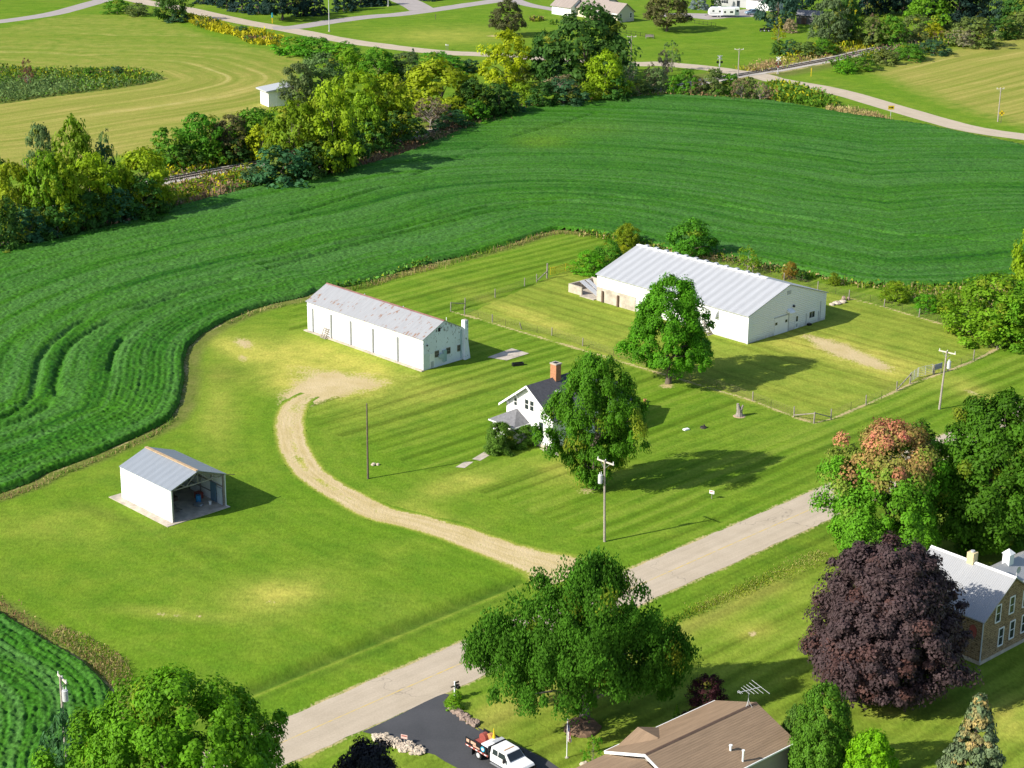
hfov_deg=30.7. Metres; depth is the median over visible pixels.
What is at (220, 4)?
spruce tree
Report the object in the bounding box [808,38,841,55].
shrub
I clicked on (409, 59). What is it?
tree
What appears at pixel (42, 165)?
tree
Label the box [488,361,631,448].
farmhouse
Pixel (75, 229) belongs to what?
shrub
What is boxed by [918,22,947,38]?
shrub
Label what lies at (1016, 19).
shrub
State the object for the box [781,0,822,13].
tree
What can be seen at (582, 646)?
maple tree
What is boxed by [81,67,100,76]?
shrub
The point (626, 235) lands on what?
shrub
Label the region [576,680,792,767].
ranch house
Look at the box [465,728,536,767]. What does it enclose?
work truck
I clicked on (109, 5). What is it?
shrub
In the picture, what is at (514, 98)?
shrub
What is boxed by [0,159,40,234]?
tree
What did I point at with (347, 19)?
side road
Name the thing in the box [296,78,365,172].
tree
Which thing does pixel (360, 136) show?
shrub
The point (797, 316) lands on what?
door
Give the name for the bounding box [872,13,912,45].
shrub
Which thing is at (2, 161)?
tree
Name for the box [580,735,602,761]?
shrub
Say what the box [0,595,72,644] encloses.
dry grass
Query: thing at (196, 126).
tree
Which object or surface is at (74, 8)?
road
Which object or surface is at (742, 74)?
railway track
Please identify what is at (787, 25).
shrub
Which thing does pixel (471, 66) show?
shrub
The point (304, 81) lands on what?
tree
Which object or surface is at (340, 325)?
sliding door
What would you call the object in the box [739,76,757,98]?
shrub
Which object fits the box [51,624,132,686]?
dry grass
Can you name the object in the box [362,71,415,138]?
tree
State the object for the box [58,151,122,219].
tree
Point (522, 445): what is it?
shrub
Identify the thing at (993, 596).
stone house
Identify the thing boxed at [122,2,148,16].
shrub
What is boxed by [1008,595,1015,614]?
window
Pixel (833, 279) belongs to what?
shrub
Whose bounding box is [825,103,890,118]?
dry grass
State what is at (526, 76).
tree
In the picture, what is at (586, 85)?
shrub
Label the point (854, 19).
tree
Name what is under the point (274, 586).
ground
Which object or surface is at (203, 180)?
weeds
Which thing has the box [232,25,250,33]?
shrub
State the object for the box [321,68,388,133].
tree
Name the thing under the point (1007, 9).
tree
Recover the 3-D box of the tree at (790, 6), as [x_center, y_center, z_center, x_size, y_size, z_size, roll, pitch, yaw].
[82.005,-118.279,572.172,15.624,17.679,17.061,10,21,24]
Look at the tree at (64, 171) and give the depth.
322.94 m
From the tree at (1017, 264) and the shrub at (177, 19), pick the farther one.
the shrub at (177, 19)
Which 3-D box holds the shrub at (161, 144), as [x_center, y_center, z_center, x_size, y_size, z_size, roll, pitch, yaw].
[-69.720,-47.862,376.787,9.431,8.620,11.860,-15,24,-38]
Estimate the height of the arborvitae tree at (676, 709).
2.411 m
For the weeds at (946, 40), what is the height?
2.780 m
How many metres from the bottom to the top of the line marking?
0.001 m
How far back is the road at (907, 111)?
494.55 m
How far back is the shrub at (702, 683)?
165.41 m
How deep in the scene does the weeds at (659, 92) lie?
458.04 m
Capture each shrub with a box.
[0,195,25,252]
[0,204,62,244]
[30,200,84,240]
[61,189,120,234]
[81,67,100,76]
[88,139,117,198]
[91,183,145,223]
[100,0,129,13]
[108,66,125,73]
[121,173,171,221]
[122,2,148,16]
[144,126,202,169]
[164,9,191,22]
[164,143,203,170]
[195,139,227,167]
[223,137,252,164]
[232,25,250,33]
[238,163,264,185]
[243,145,316,188]
[268,36,318,57]
[286,119,318,163]
[290,137,351,179]
[294,36,338,58]
[312,40,364,61]
[322,118,371,167]
[357,118,404,154]
[380,110,433,147]
[408,96,456,128]
[411,51,451,68]
[431,109,475,131]
[439,55,468,74]
[443,696,464,710]
[450,691,462,699]
[459,98,492,123]
[460,58,483,72]
[482,421,515,456]
[490,90,532,114]
[507,82,540,106]
[507,424,533,450]
[526,81,565,107]
[537,77,591,106]
[543,73,576,92]
[565,249,606,276]
[569,82,603,101]
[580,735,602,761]
[591,238,622,267]
[601,74,632,101]
[612,222,640,246]
[614,244,629,257]
[619,222,633,242]
[623,61,638,89]
[629,78,653,96]
[643,61,658,86]
[645,68,669,92]
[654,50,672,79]
[665,75,680,93]
[671,69,700,94]
[681,673,729,714]
[689,75,705,93]
[693,68,730,95]
[716,73,740,95]
[730,78,752,99]
[737,245,761,269]
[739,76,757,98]
[750,81,769,98]
[770,40,786,54]
[779,39,796,54]
[781,261,798,279]
[782,19,797,33]
[795,41,822,57]
[795,270,807,281]
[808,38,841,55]
[825,273,840,285]
[831,59,857,74]
[846,55,883,70]
[848,15,889,46]
[866,13,881,35]
[869,49,899,66]
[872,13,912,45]
[877,280,912,305]
[891,12,930,41]
[893,43,926,62]
[913,293,938,314]
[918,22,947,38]
[919,39,955,56]
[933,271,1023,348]
[936,290,959,312]
[944,16,1002,49]
[953,27,976,46]
[974,278,1023,354]
[988,16,1020,39]
[1003,10,1023,38]
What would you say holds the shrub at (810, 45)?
on the ground at (274, 586)
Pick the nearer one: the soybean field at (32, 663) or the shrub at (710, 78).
the soybean field at (32, 663)
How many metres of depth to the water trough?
259.47 m
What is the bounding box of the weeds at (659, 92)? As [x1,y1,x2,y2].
[492,90,765,114]
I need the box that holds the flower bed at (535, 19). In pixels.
[529,15,544,21]
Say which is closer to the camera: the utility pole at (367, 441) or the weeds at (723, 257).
the utility pole at (367, 441)
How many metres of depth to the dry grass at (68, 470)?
222.07 m
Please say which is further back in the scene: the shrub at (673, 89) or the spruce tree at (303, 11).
the spruce tree at (303, 11)
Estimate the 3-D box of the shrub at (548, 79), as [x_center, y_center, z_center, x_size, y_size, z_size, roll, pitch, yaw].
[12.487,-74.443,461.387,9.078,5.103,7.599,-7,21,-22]
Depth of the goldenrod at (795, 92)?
457.81 m
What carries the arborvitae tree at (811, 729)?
on the ground at (274, 586)
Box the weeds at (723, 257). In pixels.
[578,227,817,279]
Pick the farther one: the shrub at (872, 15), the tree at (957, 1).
the tree at (957, 1)
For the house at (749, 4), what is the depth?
616.45 m
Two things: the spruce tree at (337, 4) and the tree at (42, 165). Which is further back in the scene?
the spruce tree at (337, 4)
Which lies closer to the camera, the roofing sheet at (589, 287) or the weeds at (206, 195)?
the roofing sheet at (589, 287)
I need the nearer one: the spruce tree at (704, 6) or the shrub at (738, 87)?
the shrub at (738, 87)
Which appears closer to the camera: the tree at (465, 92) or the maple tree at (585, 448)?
the maple tree at (585, 448)
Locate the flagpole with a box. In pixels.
[565,721,571,758]
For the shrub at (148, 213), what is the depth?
334.38 m
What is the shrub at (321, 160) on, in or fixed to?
on the ground at (274, 586)
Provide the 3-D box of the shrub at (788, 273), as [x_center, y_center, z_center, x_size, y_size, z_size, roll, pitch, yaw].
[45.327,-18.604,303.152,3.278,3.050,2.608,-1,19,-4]
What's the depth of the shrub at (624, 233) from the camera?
323.30 m
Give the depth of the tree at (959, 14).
571.74 m
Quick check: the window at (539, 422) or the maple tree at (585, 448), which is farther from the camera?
the window at (539, 422)
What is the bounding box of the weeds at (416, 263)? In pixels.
[331,255,431,285]
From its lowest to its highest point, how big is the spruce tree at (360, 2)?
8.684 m
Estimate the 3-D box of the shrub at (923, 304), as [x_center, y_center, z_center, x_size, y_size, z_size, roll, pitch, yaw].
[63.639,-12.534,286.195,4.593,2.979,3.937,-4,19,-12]
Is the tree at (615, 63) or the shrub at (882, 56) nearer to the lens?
the tree at (615, 63)
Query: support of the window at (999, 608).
in the stone house at (993, 596)
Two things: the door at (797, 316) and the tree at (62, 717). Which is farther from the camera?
the door at (797, 316)
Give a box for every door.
[210,481,216,501]
[217,487,222,504]
[276,92,285,105]
[314,309,329,336]
[332,315,348,342]
[352,321,370,350]
[374,329,395,359]
[399,337,420,368]
[430,353,434,367]
[774,315,787,335]
[794,315,798,328]
[801,17,806,23]
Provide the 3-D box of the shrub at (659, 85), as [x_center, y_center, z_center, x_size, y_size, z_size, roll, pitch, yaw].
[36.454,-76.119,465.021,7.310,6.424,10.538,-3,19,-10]
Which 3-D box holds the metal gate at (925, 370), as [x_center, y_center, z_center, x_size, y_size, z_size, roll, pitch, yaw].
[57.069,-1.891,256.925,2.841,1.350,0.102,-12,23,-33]
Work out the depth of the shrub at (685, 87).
460.62 m
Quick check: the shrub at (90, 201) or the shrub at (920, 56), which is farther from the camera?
the shrub at (920, 56)
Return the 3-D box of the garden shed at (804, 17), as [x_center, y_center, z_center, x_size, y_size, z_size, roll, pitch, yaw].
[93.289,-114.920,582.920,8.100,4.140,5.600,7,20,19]
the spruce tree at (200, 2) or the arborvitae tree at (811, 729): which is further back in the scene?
the spruce tree at (200, 2)
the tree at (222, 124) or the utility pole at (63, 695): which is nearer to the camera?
the utility pole at (63, 695)
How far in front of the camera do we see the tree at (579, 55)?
468.42 m
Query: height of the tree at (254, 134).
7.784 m
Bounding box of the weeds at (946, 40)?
[825,30,1005,66]
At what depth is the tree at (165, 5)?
570.90 m
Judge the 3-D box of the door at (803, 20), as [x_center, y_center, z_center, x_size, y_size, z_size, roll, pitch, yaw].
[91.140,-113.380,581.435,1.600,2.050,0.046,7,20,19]
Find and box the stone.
[829,300,846,305]
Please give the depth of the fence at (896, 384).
252.13 m
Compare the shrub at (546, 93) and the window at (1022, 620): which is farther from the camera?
the shrub at (546, 93)
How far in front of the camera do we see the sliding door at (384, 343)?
261.80 m
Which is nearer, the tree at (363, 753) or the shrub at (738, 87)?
the tree at (363, 753)
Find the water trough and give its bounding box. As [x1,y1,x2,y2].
[512,361,523,366]
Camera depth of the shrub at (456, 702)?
166.90 m
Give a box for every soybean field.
[0,94,1023,492]
[0,612,112,767]
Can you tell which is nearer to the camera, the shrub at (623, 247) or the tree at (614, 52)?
the shrub at (623, 247)
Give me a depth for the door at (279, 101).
442.20 m
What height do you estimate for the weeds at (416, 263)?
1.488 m
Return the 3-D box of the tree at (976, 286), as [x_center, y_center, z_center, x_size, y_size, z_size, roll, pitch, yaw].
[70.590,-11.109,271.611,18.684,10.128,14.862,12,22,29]
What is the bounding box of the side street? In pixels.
[391,0,435,10]
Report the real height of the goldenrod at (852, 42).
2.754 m
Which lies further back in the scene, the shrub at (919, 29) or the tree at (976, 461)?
the shrub at (919, 29)
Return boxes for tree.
[0,158,15,204]
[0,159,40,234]
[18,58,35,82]
[19,146,70,229]
[21,121,57,190]
[29,662,302,767]
[39,152,82,233]
[39,706,86,767]
[46,112,109,211]
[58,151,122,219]
[98,127,117,172]
[102,160,135,215]
[111,145,176,211]
[152,0,194,20]
[174,112,229,159]
[192,0,214,4]
[204,0,225,5]
[207,113,253,160]
[216,0,237,8]
[226,0,255,13]
[226,106,286,149]
[240,123,275,159]
[244,0,269,14]
[258,0,307,19]
[261,96,325,172]
[276,61,315,105]
[291,0,315,16]
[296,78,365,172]
[297,51,347,97]
[303,0,328,16]
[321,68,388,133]
[330,0,358,11]
[332,735,400,767]
[334,46,362,79]
[346,0,374,7]
[346,91,390,149]
[357,45,405,84]
[362,0,391,6]
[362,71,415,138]
[386,52,423,83]
[401,57,486,120]
[448,77,498,119]
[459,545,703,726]
[476,27,533,86]
[485,82,521,116]
[488,0,528,32]
[498,49,536,82]
[526,29,564,82]
[529,346,651,490]
[535,0,642,87]
[541,52,573,85]
[568,44,589,81]
[581,47,635,99]
[588,36,629,72]
[613,272,715,383]
[642,0,694,30]
[663,40,683,70]
[666,217,720,256]
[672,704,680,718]
[688,0,709,10]
[710,0,721,6]
[753,0,803,29]
[771,16,785,44]
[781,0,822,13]
[781,703,811,761]
[788,679,854,767]
[797,530,984,711]
[806,0,853,43]
[808,416,963,553]
[834,0,863,44]
[843,727,900,767]
[853,0,892,15]
[868,0,905,12]
[888,0,921,14]
[902,0,952,27]
[912,386,1023,560]
[923,0,997,26]
[935,692,1006,767]
[954,0,984,12]
[968,0,1005,27]
[997,0,1023,29]
[1009,229,1023,287]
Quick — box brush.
[348,116,501,167]
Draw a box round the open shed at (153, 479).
[109,446,234,526]
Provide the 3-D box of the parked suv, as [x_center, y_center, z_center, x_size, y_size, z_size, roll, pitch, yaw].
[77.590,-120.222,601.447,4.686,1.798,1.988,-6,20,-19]
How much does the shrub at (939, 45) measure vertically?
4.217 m
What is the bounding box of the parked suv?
[745,9,756,14]
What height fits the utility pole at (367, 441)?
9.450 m
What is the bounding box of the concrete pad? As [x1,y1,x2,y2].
[489,348,527,359]
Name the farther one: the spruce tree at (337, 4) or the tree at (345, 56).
the spruce tree at (337, 4)
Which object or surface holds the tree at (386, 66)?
on the ground at (274, 586)
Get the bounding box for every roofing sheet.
[580,280,596,295]
[586,279,596,289]
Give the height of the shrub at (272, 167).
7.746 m
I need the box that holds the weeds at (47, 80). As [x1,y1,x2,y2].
[0,63,163,102]
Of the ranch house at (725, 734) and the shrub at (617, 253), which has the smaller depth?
the ranch house at (725, 734)
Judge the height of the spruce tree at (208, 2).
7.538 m
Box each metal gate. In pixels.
[555,262,574,273]
[918,364,932,376]
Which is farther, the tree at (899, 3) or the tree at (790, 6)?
the tree at (899, 3)
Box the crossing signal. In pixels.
[775,57,781,73]
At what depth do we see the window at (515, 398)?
230.98 m
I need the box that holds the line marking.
[227,425,1001,766]
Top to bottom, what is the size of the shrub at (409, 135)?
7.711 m
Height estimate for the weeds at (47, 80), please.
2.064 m
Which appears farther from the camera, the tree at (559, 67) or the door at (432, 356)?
the tree at (559, 67)
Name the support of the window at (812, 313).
in the barn
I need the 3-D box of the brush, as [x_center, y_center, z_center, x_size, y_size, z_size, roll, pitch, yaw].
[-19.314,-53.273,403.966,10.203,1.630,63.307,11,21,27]
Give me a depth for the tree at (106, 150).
342.09 m
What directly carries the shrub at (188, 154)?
on the ground at (274, 586)
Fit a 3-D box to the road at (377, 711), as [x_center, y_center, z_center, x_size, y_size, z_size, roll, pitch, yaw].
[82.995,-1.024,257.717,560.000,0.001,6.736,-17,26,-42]
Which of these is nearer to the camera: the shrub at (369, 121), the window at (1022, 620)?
the window at (1022, 620)
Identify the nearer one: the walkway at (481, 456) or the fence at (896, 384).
the walkway at (481, 456)
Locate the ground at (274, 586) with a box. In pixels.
[0,0,1023,767]
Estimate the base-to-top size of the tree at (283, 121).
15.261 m
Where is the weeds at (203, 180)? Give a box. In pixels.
[149,163,263,206]
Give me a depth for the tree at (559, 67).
465.11 m
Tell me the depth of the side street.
614.24 m
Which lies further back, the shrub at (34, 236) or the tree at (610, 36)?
the tree at (610, 36)
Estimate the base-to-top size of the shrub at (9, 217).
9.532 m
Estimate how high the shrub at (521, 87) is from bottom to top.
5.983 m
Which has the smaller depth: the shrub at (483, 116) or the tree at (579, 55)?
the shrub at (483, 116)
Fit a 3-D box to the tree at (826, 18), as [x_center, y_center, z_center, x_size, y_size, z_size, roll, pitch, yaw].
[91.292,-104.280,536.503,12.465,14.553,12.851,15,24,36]
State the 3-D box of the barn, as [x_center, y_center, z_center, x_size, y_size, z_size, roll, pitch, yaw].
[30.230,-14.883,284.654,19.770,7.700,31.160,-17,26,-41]
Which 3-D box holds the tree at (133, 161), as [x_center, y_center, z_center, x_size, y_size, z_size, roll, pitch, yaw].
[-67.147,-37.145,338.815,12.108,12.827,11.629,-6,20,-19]
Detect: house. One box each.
[550,0,635,22]
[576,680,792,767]
[716,0,782,10]
[928,545,1023,664]
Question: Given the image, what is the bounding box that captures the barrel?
[196,494,200,501]
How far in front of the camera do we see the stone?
289.72 m
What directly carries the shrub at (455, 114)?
on the ground at (274, 586)
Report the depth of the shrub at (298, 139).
373.70 m
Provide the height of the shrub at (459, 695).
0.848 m
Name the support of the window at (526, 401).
in the farmhouse
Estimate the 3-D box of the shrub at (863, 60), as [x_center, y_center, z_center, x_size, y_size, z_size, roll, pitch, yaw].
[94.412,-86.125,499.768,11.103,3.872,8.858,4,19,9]
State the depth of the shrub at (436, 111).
416.44 m
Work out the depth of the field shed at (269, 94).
441.95 m
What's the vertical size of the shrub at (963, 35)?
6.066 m
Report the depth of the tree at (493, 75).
465.27 m
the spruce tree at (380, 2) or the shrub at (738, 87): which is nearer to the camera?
the shrub at (738, 87)
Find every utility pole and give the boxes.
[57,671,68,756]
[366,403,368,478]
[597,458,613,541]
[735,48,743,75]
[938,349,955,409]
[997,88,1003,121]
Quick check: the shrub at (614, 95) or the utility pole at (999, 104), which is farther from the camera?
the shrub at (614, 95)
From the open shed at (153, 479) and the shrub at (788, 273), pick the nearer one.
the open shed at (153, 479)
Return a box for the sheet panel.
[934,362,942,373]
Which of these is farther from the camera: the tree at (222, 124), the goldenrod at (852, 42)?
the goldenrod at (852, 42)
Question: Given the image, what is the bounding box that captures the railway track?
[147,27,996,183]
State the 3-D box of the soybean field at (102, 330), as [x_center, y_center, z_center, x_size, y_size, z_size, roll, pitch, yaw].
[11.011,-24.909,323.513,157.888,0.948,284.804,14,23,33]
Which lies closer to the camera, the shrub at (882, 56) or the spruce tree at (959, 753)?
the spruce tree at (959, 753)
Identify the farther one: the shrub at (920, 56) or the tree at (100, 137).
the shrub at (920, 56)
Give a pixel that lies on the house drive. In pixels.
(523, 3)
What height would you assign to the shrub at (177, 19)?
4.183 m
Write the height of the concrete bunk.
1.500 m
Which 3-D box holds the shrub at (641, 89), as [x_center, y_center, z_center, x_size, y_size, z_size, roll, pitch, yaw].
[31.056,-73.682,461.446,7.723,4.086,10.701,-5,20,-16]
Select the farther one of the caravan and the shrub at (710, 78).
the caravan
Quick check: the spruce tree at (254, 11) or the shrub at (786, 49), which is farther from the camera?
the spruce tree at (254, 11)
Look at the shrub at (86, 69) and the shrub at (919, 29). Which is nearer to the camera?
the shrub at (86, 69)
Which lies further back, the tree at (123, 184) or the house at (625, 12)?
the house at (625, 12)
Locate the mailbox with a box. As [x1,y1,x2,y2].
[451,681,460,695]
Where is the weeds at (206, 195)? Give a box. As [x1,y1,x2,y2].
[1,164,350,245]
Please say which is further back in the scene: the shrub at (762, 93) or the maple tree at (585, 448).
the shrub at (762, 93)
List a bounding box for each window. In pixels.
[514,397,517,406]
[524,398,528,410]
[529,400,534,411]
[538,421,543,434]
[809,310,814,318]
[994,603,1001,623]
[997,626,1004,646]
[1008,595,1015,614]
[1008,619,1015,639]
[1020,615,1023,633]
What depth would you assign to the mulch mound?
163.27 m
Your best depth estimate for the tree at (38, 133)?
344.92 m
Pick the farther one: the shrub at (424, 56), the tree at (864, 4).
the tree at (864, 4)
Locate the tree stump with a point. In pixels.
(739, 412)
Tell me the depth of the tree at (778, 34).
540.47 m
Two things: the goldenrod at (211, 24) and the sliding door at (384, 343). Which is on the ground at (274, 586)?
the goldenrod at (211, 24)
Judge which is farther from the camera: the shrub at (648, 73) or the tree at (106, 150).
the shrub at (648, 73)
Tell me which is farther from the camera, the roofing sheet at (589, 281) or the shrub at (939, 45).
the shrub at (939, 45)
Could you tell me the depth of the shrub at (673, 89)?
461.12 m
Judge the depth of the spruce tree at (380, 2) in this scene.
611.13 m
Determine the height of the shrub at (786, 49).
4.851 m
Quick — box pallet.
[320,327,328,338]
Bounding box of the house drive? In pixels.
[512,0,551,10]
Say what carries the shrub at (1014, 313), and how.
on the ground at (274, 586)
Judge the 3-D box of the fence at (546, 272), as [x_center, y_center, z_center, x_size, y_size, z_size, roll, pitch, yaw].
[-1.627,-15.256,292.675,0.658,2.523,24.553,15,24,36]
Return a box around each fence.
[450,263,547,310]
[464,306,815,422]
[696,255,1000,333]
[815,337,1010,421]
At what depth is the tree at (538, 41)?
465.96 m
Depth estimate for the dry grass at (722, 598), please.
191.96 m
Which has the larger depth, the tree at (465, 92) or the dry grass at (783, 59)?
the dry grass at (783, 59)
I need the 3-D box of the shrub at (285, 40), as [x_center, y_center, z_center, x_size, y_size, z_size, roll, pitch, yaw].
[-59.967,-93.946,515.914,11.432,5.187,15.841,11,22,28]
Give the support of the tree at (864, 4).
on the ground at (274, 586)
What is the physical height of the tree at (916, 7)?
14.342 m
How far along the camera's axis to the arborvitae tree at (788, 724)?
158.04 m
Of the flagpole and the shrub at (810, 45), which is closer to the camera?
the flagpole
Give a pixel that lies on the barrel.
(198, 497)
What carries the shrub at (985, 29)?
on the ground at (274, 586)
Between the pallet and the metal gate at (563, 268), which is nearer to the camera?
the pallet
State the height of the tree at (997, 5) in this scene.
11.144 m
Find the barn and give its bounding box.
[595,244,828,343]
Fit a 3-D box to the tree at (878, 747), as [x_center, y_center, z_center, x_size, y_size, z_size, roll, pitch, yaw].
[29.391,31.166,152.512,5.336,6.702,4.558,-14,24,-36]
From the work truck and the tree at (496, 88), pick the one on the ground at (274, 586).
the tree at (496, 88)
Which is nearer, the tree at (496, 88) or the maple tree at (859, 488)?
the maple tree at (859, 488)
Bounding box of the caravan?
[708,6,739,16]
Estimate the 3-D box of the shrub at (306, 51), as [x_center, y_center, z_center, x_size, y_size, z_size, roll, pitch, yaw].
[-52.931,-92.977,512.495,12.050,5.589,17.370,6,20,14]
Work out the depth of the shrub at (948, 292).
285.07 m
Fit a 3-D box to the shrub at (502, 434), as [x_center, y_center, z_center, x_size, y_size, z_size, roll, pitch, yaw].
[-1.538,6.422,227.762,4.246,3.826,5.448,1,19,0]
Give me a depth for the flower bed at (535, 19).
583.21 m
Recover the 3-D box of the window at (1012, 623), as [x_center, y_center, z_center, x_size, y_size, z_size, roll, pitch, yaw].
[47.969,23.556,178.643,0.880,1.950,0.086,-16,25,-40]
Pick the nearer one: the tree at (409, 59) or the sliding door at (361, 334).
the sliding door at (361, 334)
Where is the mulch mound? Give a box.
[564,717,601,737]
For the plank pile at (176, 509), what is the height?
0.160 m
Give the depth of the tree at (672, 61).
494.40 m
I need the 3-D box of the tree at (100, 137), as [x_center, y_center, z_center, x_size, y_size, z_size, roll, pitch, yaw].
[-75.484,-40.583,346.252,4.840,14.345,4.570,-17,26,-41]
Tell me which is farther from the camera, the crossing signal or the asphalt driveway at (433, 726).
the crossing signal
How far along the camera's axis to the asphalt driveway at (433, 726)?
163.07 m
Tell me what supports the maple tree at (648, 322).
on the ground at (274, 586)
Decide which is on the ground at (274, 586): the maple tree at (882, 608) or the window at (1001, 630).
the maple tree at (882, 608)
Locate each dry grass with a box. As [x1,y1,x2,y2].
[0,417,177,499]
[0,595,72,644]
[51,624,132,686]
[226,300,305,323]
[344,229,584,290]
[661,550,827,626]
[732,31,951,71]
[811,273,1023,329]
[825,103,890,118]
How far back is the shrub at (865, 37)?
538.53 m
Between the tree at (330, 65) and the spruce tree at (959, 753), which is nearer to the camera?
the spruce tree at (959, 753)
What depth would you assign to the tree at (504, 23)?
548.43 m
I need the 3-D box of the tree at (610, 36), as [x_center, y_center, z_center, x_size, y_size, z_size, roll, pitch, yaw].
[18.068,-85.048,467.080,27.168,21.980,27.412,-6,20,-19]
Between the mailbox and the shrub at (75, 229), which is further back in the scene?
the shrub at (75, 229)
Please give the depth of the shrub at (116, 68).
480.00 m
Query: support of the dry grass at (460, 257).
on the ground at (274, 586)
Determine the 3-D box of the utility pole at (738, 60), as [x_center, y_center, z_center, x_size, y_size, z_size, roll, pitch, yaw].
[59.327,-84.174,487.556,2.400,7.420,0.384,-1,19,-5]
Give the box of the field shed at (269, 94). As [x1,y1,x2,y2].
[256,82,293,106]
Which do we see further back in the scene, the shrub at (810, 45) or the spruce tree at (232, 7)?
the spruce tree at (232, 7)
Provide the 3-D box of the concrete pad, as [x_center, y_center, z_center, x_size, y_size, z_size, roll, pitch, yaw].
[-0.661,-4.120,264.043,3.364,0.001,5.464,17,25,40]
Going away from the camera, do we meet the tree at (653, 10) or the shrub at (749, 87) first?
the shrub at (749, 87)
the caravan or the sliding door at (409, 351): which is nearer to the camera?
the sliding door at (409, 351)
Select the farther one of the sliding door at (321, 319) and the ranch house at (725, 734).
the sliding door at (321, 319)
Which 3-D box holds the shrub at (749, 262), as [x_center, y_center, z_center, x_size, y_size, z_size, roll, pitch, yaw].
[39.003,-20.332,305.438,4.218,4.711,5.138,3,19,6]
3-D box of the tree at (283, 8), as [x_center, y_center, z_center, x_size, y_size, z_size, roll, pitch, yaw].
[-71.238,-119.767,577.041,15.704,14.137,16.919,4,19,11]
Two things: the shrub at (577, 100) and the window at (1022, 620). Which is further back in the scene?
the shrub at (577, 100)
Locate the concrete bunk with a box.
[568,277,596,299]
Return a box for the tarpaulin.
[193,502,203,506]
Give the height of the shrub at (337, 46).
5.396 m
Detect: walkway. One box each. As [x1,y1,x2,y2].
[456,462,471,467]
[473,452,490,460]
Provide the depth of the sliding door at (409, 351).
258.25 m
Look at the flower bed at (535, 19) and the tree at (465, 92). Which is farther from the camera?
the flower bed at (535, 19)
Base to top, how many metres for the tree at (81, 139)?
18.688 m
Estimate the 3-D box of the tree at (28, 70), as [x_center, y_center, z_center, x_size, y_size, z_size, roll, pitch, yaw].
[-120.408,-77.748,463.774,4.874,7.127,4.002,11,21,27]
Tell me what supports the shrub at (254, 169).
on the ground at (274, 586)
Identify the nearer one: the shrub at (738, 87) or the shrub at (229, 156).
the shrub at (229, 156)
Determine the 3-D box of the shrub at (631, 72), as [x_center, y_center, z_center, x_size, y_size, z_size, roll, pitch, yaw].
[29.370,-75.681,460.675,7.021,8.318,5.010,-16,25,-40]
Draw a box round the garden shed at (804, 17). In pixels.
[796,10,823,24]
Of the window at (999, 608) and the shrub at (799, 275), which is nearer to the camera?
the window at (999, 608)
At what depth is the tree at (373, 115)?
389.30 m
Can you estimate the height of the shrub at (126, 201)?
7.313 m
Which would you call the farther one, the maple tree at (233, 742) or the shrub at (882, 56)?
the shrub at (882, 56)
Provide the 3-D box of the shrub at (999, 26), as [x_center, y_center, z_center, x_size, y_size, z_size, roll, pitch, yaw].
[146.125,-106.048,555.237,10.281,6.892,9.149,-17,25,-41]
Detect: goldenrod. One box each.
[164,150,258,175]
[184,12,283,45]
[760,77,837,107]
[774,36,870,57]
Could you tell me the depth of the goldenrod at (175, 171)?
375.60 m
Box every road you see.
[0,0,111,22]
[125,0,1023,139]
[201,407,1019,767]
[272,0,501,29]
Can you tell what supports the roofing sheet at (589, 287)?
on the concrete bunk
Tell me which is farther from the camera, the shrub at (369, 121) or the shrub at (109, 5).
the shrub at (109, 5)
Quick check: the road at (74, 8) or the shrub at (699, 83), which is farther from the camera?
the road at (74, 8)
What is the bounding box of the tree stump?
[733,403,744,417]
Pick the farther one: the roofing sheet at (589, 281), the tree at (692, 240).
the tree at (692, 240)
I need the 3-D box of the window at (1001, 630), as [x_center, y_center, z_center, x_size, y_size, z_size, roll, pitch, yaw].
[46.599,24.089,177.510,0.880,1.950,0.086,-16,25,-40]
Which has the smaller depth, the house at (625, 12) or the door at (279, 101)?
the door at (279, 101)
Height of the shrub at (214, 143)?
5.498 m
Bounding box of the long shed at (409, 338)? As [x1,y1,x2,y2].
[304,283,469,371]
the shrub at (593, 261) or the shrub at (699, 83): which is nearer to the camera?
the shrub at (593, 261)
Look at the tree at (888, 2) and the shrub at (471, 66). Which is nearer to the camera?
the shrub at (471, 66)
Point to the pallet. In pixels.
(324, 334)
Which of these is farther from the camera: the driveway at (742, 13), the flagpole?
the driveway at (742, 13)
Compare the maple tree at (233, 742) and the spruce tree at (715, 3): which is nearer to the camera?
the maple tree at (233, 742)
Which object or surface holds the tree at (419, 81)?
on the ground at (274, 586)
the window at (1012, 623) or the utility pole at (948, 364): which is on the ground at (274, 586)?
the utility pole at (948, 364)
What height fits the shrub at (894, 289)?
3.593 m
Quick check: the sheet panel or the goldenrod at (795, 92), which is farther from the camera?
the goldenrod at (795, 92)
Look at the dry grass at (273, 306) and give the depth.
282.35 m
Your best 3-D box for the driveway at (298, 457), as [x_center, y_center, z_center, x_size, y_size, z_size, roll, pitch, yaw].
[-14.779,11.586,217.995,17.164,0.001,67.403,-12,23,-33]
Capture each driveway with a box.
[270,392,610,592]
[363,694,557,767]
[664,9,765,19]
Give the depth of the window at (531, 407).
229.07 m
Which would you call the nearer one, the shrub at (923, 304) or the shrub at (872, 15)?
the shrub at (923, 304)

